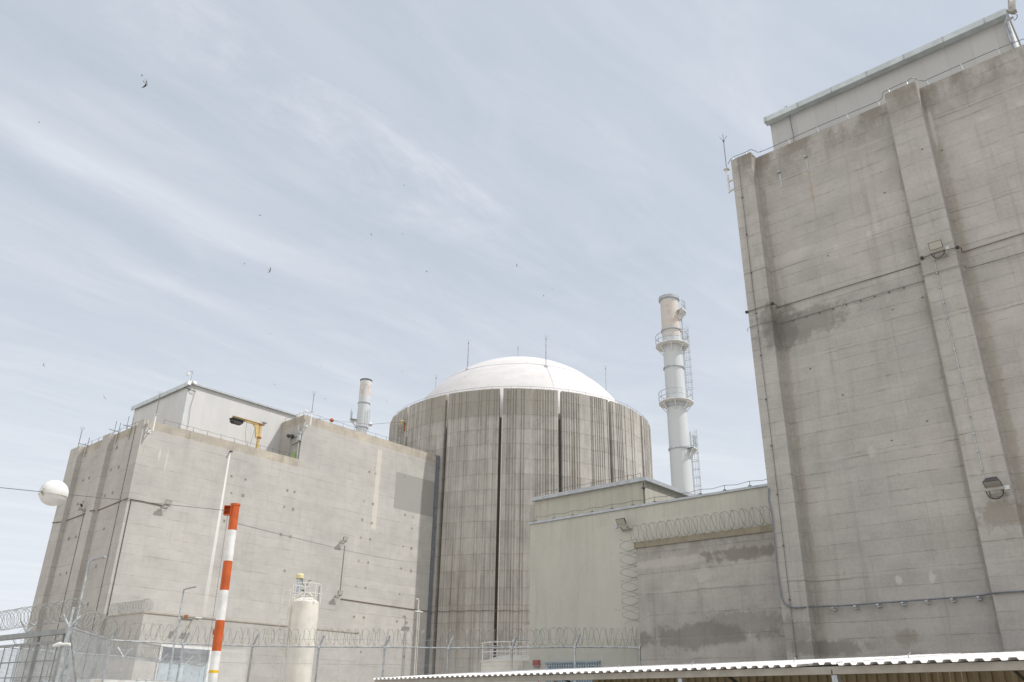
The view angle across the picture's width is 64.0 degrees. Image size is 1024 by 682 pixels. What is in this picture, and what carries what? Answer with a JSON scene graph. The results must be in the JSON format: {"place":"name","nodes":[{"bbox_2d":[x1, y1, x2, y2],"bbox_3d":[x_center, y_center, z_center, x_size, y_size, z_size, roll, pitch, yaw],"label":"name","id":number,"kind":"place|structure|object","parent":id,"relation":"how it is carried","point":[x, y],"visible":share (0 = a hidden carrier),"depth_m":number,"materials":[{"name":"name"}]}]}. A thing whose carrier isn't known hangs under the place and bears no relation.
{"place":"outdoors","nodes":[
{"label":"outdoors","id":0,"kind":"place"},
{"bbox_2d":[307,412,432,451],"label":"roof conductor","id":1,"kind":"object","parent":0,"point":[368,431],"visible":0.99,"depth_m":100.69,"materials":[{"name":"metal"}]},
{"bbox_2d":[0,0,1023,680],"label":"sky","id":2,"kind":"structure","parent":0,"point":[577,145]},
{"bbox_2d":[531,476,693,520],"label":"plastered building","id":3,"kind":"structure","parent":0,"point":[617,494],"depth_m":56.67,"materials":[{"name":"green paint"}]},
{"bbox_2d":[541,473,640,492],"bbox_3d":[5.173,10.219,57.768,9.320,0.374,0.120,-19,-31,37],"label":"roof conductor","id":4,"kind":"object","parent":3,"relation":"on","point":[598,481],"visible":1,"depth_m":57.45,"materials":[{"name":"metal"}]},
{"bbox_2d":[534,479,766,521],"bbox_3d":[5.884,7.172,36.622,12.620,0.250,0.120,-19,-31,37],"label":"roof conductor","id":5,"kind":"object","parent":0,"point":[654,498],"visible":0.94,"depth_m":36.25,"materials":[{"name":"metal"}]},
{"bbox_2d":[728,39,1022,163],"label":"roof conductor","id":6,"kind":"object","parent":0,"point":[882,97],"visible":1,"depth_m":33.98,"materials":[{"name":"metal"}]},
{"label":"ground","id":7,"kind":"structure","parent":0,"visible":0},
{"bbox_2d":[0,607,81,681],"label":"sliding gate","id":8,"kind":"structure","parent":7,"relation":"on","point":[65,633],"depth_m":30.60,"materials":[{"name":"grey metal"}]},
{"bbox_2d":[0,598,86,630],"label":"razor wire coil","id":9,"kind":"object","parent":8,"relation":"on","point":[27,608],"visible":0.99,"depth_m":31.56,"materials":[{"name":"metal"}]},
{"bbox_2d":[52,642,70,646],"bbox_3d":[-16.081,10.841,29.253,0.614,0.193,0.180,1,-24,0],"label":"security camera","id":10,"kind":"object","parent":8,"relation":"attached to","point":[59,644],"visible":1,"depth_m":29.21,"materials":[{"name":"white paint"}]},
{"bbox_2d":[61,556,106,681],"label":"street lamp","id":11,"kind":"object","parent":7,"relation":"on","point":[88,565],"visible":0.74,"depth_m":31.16,"materials":[{"name":"metal"}]},
{"bbox_2d":[7,638,207,681],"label":"fence","id":12,"kind":"object","parent":7,"relation":"on","point":[123,656],"visible":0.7,"depth_m":42.04,"materials":[{"name":"metal"}]},
{"bbox_2d":[15,629,127,654],"bbox_3d":[-20.995,14.524,39.432,0.821,0.821,5.992,-8,-26,20],"label":"razor wire coil","id":13,"kind":"object","parent":12,"relation":"on","point":[79,643],"visible":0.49,"depth_m":39.76,"materials":[{"name":"metal"}]},
{"bbox_2d":[119,642,165,660],"bbox_3d":[-19.915,16.718,44.261,0.822,0.822,4.821,1,-24,-1],"label":"razor wire coil","id":14,"kind":"object","parent":12,"relation":"on","point":[152,648],"visible":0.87,"depth_m":44.27,"materials":[{"name":"metal"}]},
{"bbox_2d":[156,646,189,662],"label":"razor wire coil","id":15,"kind":"object","parent":12,"relation":"on","point":[174,655],"visible":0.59,"depth_m":47.69,"materials":[{"name":"metal"}]},
{"bbox_2d":[182,650,205,666],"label":"razor wire coil","id":16,"kind":"object","parent":12,"relation":"on","point":[196,655],"visible":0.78,"depth_m":51.27,"materials":[{"name":"metal"}]},
{"bbox_2d":[77,679,168,681],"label":"site cabin","id":17,"kind":"object","parent":7,"relation":"on","point":[105,680],"visible":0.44,"depth_m":37.54,"materials":[{"name":"white paint"}]},
{"bbox_2d":[167,586,196,680],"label":"street lamp","id":18,"kind":"object","parent":7,"relation":"on","point":[170,666],"visible":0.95,"depth_m":45.76,"materials":[{"name":"metal"}]},
{"bbox_2d":[207,503,239,681],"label":"striped pole","id":19,"kind":"object","parent":7,"relation":"on","point":[232,512],"visible":1,"depth_m":23.64,"materials":[{"name":"orange metal"}]},
{"bbox_2d":[0,487,227,510],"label":"overhead wire","id":20,"kind":"object","parent":19,"relation":"attached to","point":[116,499],"visible":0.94,"depth_m":20.48,"materials":[{"name":"black metal"}]},
{"bbox_2d":[38,480,68,505],"bbox_3d":[-10.425,3.458,18.642,0.607,0.582,0.624,-19,-31,37],"label":"marker ball","id":21,"kind":"object","parent":20,"relation":"hanging from","point":[54,493],"visible":1,"depth_m":18.45,"materials":[{"name":"white paint"}]},
{"bbox_2d":[203,516,227,679],"bbox_3d":[-8.569,8.305,23.255,0.025,6.968,0.083,-19,-31,37],"label":"stay wire","id":22,"kind":"object","parent":19,"relation":"attached to","point":[216,593],"visible":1,"depth_m":23.71,"materials":[{"name":"grey metal"}]},
{"bbox_2d":[237,523,410,561],"bbox_3d":[-9.242,16.498,63.239,0.018,11.661,79.715,2,-24,-1],"label":"overhead wire","id":23,"kind":"object","parent":19,"relation":"attached to","point":[313,542],"visible":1,"depth_m":34.51,"materials":[{"name":"black metal"}]},
{"bbox_2d":[14,415,435,681],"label":"concrete building","id":24,"kind":"structure","parent":7,"relation":"on","point":[332,485],"depth_m":85.77,"materials":[{"name":"grey concrete"}]},
{"bbox_2d":[45,515,83,679],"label":"wall cable","id":25,"kind":"object","parent":24,"relation":"attached to","point":[68,581],"depth_m":80.53,"materials":[{"name":"rubber"}]},
{"bbox_2d":[77,504,85,511],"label":"floodlight","id":26,"kind":"object","parent":24,"relation":"attached to","point":[79,506],"visible":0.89,"depth_m":82.83,"materials":[{"name":"beige metal"}]},
{"bbox_2d":[52,498,128,522],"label":"wall cable","id":27,"kind":"object","parent":24,"relation":"attached to","point":[92,510],"depth_m":80.77,"materials":[{"name":"grey metal"}]},
{"bbox_2d":[81,426,135,678],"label":"wall cable","id":28,"kind":"object","parent":24,"relation":"attached to","point":[110,543],"depth_m":76.86,"materials":[{"name":"metal"}]},
{"bbox_2d":[107,500,131,615],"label":"wall cable","id":29,"kind":"object","parent":24,"relation":"attached to","point":[119,557],"depth_m":74.32,"materials":[{"name":"rubber"}]},
{"bbox_2d":[148,393,162,433],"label":"lightning rod","id":30,"kind":"object","parent":24,"relation":"attached to","point":[153,425],"visible":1,"depth_m":79.54,"materials":[{"name":"white paint"}]},
{"bbox_2d":[161,500,171,508],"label":"floodlight","id":31,"kind":"object","parent":24,"relation":"attached to","point":[167,502],"visible":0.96,"depth_m":78.45,"materials":[{"name":"beige metal"}]},
{"bbox_2d":[131,382,296,453],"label":"rooftop penthouse","id":32,"kind":"object","parent":24,"relation":"on","point":[212,410],"visible":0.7,"depth_m":91.35,"materials":[{"name":"white metal"}]},
{"bbox_2d":[184,371,196,391],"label":"camera mast","id":33,"kind":"object","parent":32,"relation":"on","point":[189,382],"visible":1,"depth_m":88.65,"materials":[{"name":"white metal"}]},
{"bbox_2d":[163,420,296,458],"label":"roof conductor","id":34,"kind":"object","parent":24,"relation":"on","point":[229,437],"visible":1,"depth_m":85.79,"materials":[{"name":"metal"}]},
{"bbox_2d":[229,415,266,448],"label":"jib crane","id":35,"kind":"object","parent":24,"relation":"attached to","point":[236,420],"visible":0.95,"depth_m":89.80,"materials":[{"name":"yellow paint"}]},
{"bbox_2d":[286,434,293,455],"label":"lamp pole","id":36,"kind":"object","parent":24,"relation":"on","point":[289,436],"visible":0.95,"depth_m":93.65,"materials":[{"name":"grey metal"}]},
{"bbox_2d":[291,426,301,457],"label":"vent post","id":37,"kind":"object","parent":24,"relation":"on","point":[299,434],"visible":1,"depth_m":92.58,"materials":[{"name":"grey metal"}]},
{"bbox_2d":[305,391,316,427],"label":"lightning rod","id":38,"kind":"object","parent":24,"relation":"attached to","point":[310,420],"visible":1,"depth_m":93.67,"materials":[{"name":"white paint"}]},
{"bbox_2d":[334,591,342,597],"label":"floodlight","id":39,"kind":"object","parent":24,"relation":"attached to","point":[340,593],"visible":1,"depth_m":90.46,"materials":[{"name":"beige metal"}]},
{"bbox_2d":[339,536,347,543],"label":"floodlight","id":40,"kind":"object","parent":24,"relation":"attached to","point":[345,538],"visible":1,"depth_m":92.86,"materials":[{"name":"beige metal"}]},
{"bbox_2d":[341,598,427,611],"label":"wall cable","id":41,"kind":"object","parent":24,"relation":"attached to","point":[384,605],"depth_m":95.15,"materials":[{"name":"grey metal"}]},
{"bbox_2d":[424,455,439,674],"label":"cable riser","id":42,"kind":"object","parent":24,"relation":"attached to","point":[432,564],"visible":0.98,"depth_m":102.28,"materials":[{"name":"grey metal"}]},
{"bbox_2d":[94,611,358,681],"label":"annex","id":43,"kind":"object","parent":7,"relation":"on","point":[155,620],"visible":0.6,"depth_m":71.86,"materials":[{"name":"concrete"}]},
{"bbox_2d":[107,598,152,614],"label":"razor wire coil","id":44,"kind":"object","parent":43,"relation":"on","point":[129,607],"visible":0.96,"depth_m":70.52,"materials":[{"name":"metal"}]},
{"bbox_2d":[157,661,207,681],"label":"shutter door","id":45,"kind":"structure","parent":43,"relation":"in","point":[161,668],"depth_m":68.95,"materials":[{"name":"blue paint"}]},
{"bbox_2d":[182,615,201,619],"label":"floodlight","id":46,"kind":"object","parent":43,"relation":"attached to","point":[185,617],"visible":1,"depth_m":70.24,"materials":[{"name":"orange metal"}]},
{"bbox_2d":[272,582,321,681],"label":"storage tank","id":47,"kind":"object","parent":7,"relation":"on","point":[303,612],"visible":0.98,"depth_m":65.36,"materials":[{"name":"white metal"}]},
{"bbox_2d":[294,573,310,598],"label":"vent pipe","id":48,"kind":"object","parent":47,"relation":"on","point":[299,577],"visible":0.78,"depth_m":70.73,"materials":[{"name":"metal"}]},
{"bbox_2d":[59,627,640,681],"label":"chain link fence","id":49,"kind":"object","parent":7,"relation":"on","point":[104,659],"visible":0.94,"depth_m":35.76,"materials":[{"name":"metal"}]},
{"bbox_2d":[62,602,119,639],"bbox_3d":[-16.557,11.164,32.478,0.828,0.916,6.033,6,-25,-10],"label":"razor wire coil","id":50,"kind":"object","parent":49,"relation":"on","point":[90,609],"visible":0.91,"depth_m":32.21,"materials":[{"name":"metal"}]},
{"bbox_2d":[116,621,321,644],"bbox_3d":[-13.082,13.141,36.699,8.928,0.797,1.792,6,-25,-12],"label":"razor wire coil","id":51,"kind":"object","parent":49,"relation":"on","point":[145,637],"visible":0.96,"depth_m":36.91,"materials":[{"name":"metal"}]},
{"bbox_2d":[319,628,449,646],"bbox_3d":[-5.748,13.252,36.649,5.900,0.792,0.846,-2,-24,7],"label":"razor wire coil","id":52,"kind":"object","parent":49,"relation":"on","point":[424,630],"visible":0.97,"depth_m":36.65,"materials":[{"name":"metal"}]},
{"bbox_2d":[446,627,637,646],"bbox_3d":[1.192,12.677,35.092,8.460,0.787,1.250,-6,-25,16],"label":"razor wire coil","id":53,"kind":"object","parent":49,"relation":"on","point":[534,635],"visible":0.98,"depth_m":34.95,"materials":[{"name":"metal"}]},
{"bbox_2d":[350,378,371,433],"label":"vent stack","id":54,"kind":"object","parent":7,"relation":"on","point":[363,413],"visible":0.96,"depth_m":132.17,"materials":[{"name":"grey paint"}]},
{"bbox_2d":[413,598,422,678],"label":"standpipe","id":55,"kind":"object","parent":7,"relation":"on","point":[417,626],"visible":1,"depth_m":96.21,"materials":[{"name":"grey metal"}]},
{"bbox_2d":[480,639,529,681],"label":"storage tank","id":56,"kind":"object","parent":7,"relation":"on","point":[504,663],"visible":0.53,"depth_m":52.37,"materials":[{"name":"beige metal"}]},
{"bbox_2d":[389,356,652,674],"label":"containment building","id":57,"kind":"structure","parent":7,"relation":"on","point":[510,450],"depth_m":106.05,"materials":[{"name":"concrete"}]},
{"bbox_2d":[397,423,405,443],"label":"rusty cabinet","id":58,"kind":"object","parent":57,"relation":"attached to","point":[401,431],"visible":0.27,"depth_m":115.32,"materials":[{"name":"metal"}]},
{"bbox_2d":[435,610,526,611],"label":"drum cable","id":59,"kind":"object","parent":57,"relation":"attached to","point":[482,610],"visible":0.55,"depth_m":97.67,"materials":[{"name":"grey metal"}]},
{"bbox_2d":[447,363,580,378],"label":"dome conductor","id":60,"kind":"object","parent":57,"relation":"on","point":[514,363],"visible":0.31,"depth_m":118.83,"materials":[{"name":"grey paint"}]},
{"bbox_2d":[392,386,648,423],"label":"roof conductor","id":61,"kind":"object","parent":57,"relation":"on","point":[521,386],"visible":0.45,"depth_m":110.68,"materials":[{"name":"metal"}]},
{"bbox_2d":[528,484,771,681],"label":"plastered building","id":62,"kind":"structure","parent":7,"relation":"on","point":[577,577],"depth_m":36.57,"materials":[{"name":"grey paint"}]},
{"bbox_2d":[533,660,539,681],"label":"alarm box","id":63,"kind":"object","parent":62,"relation":"attached to","point":[535,662],"visible":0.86,"depth_m":37.36,"materials":[{"name":"red metal"}]},
{"bbox_2d":[544,661,600,681],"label":"ribbed door","id":64,"kind":"structure","parent":62,"relation":"in","point":[584,662],"depth_m":36.14,"materials":[{"name":"grey metal"}]},
{"bbox_2d":[614,518,631,531],"bbox_3d":[4.916,8.171,36.500,0.698,0.502,0.602,-19,-31,37],"label":"floodlight","id":65,"kind":"object","parent":62,"relation":"attached to","point":[621,521],"visible":0.93,"depth_m":36.38,"materials":[{"name":"beige metal"}]},
{"bbox_2d":[655,293,701,494],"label":"vent stack","id":66,"kind":"object","parent":7,"relation":"on","point":[676,403],"visible":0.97,"depth_m":95.17,"materials":[{"name":"grey paint"}]},
{"bbox_2d":[374,651,1023,681],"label":"carport","id":67,"kind":"object","parent":7,"relation":"on","point":[978,667],"visible":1,"depth_m":17.34,"materials":[{"name":"beige metal"}]},
{"bbox_2d":[634,524,786,665],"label":"concrete wall","id":68,"kind":"structure","parent":7,"relation":"on","point":[712,597],"depth_m":32.48,"materials":[{"name":"grey concrete"}]},
{"bbox_2d":[620,539,638,622],"bbox_3d":[5.058,10.280,35.264,0.783,3.528,0.778,-19,-31,37],"label":"razor wire coil","id":69,"kind":"object","parent":68,"relation":"on","point":[628,581],"visible":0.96,"depth_m":35.27,"materials":[{"name":"metal"}]},
{"bbox_2d":[631,506,771,542],"bbox_3d":[7.750,7.534,33.620,6.716,0.820,0.800,-19,-31,37],"label":"razor wire coil","id":70,"kind":"object","parent":68,"relation":"on","point":[700,524],"visible":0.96,"depth_m":33.56,"materials":[{"name":"metal"}]},
{"bbox_2d":[731,44,1023,675],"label":"concrete building","id":71,"kind":"structure","parent":7,"relation":"on","point":[882,496],"depth_m":29.94,"materials":[{"name":"concrete"}]},
{"bbox_2d":[719,136,733,192],"bbox_3d":[9.955,-8.243,37.803,0.287,3.223,0.491,17,-29,-32],"label":"lightning rod","id":72,"kind":"object","parent":71,"relation":"attached to","point":[726,169],"visible":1,"depth_m":37.56,"materials":[{"name":"white paint"}]},
{"bbox_2d":[738,162,797,659],"bbox_3d":[10.086,2.921,32.177,0.079,24.730,0.221,-19,-31,37],"label":"down conductor","id":73,"kind":"object","parent":71,"relation":"attached to","point":[789,599],"visible":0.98,"depth_m":31.94,"materials":[{"name":"metal"}]},
{"bbox_2d":[745,233,1023,313],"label":"conduit run","id":74,"kind":"object","parent":71,"relation":"attached to","point":[921,258],"visible":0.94,"depth_m":31.12,"materials":[{"name":"metal"}]},
{"bbox_2d":[747,252,1023,330],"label":"cross conductor","id":75,"kind":"object","parent":71,"relation":"attached to","point":[891,290],"visible":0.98,"depth_m":30.99,"materials":[{"name":"metal"}]},
{"bbox_2d":[763,8,1020,149],"bbox_3d":[19.582,-9.029,39.454,10.540,3.370,10.600,-19,-31,37],"label":"rooftop penthouse","id":76,"kind":"object","parent":71,"relation":"on","point":[980,37],"visible":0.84,"depth_m":36.04,"materials":[{"name":"grey metal"}]},
{"bbox_2d":[1004,0,1017,41],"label":"camera mast","id":77,"kind":"object","parent":76,"relation":"attached to","point":[1011,9],"visible":1,"depth_m":32.86,"materials":[{"name":"white metal"}]},
{"bbox_2d":[768,488,1023,610],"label":"power cable","id":78,"kind":"object","parent":71,"relation":"attached to","point":[904,603],"visible":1,"depth_m":27.68,"materials":[{"name":"grey rubber"}]},
{"bbox_2d":[928,239,949,259],"bbox_3d":[15.386,-3.242,29.458,0.662,0.620,0.558,-19,-31,37],"label":"floodlight","id":79,"kind":"object","parent":71,"relation":"attached to","point":[937,244],"visible":1,"depth_m":29.41,"materials":[{"name":"beige metal"}]},
{"bbox_2d":[933,258,984,478],"bbox_3d":[15.265,0.852,28.025,0.110,8.484,0.059,-19,-31,37],"label":"lamp conduit","id":80,"kind":"object","parent":71,"relation":"attached to","point":[947,318],"visible":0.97,"depth_m":27.98,"materials":[{"name":"metal"}]},
{"bbox_2d":[982,476,1010,498],"bbox_3d":[15.281,4.650,25.800,0.735,0.689,0.647,-19,-31,37],"label":"floodlight","id":81,"kind":"object","parent":71,"relation":"attached to","point":[990,482],"visible":1,"depth_m":25.77,"materials":[{"name":"beige metal"}]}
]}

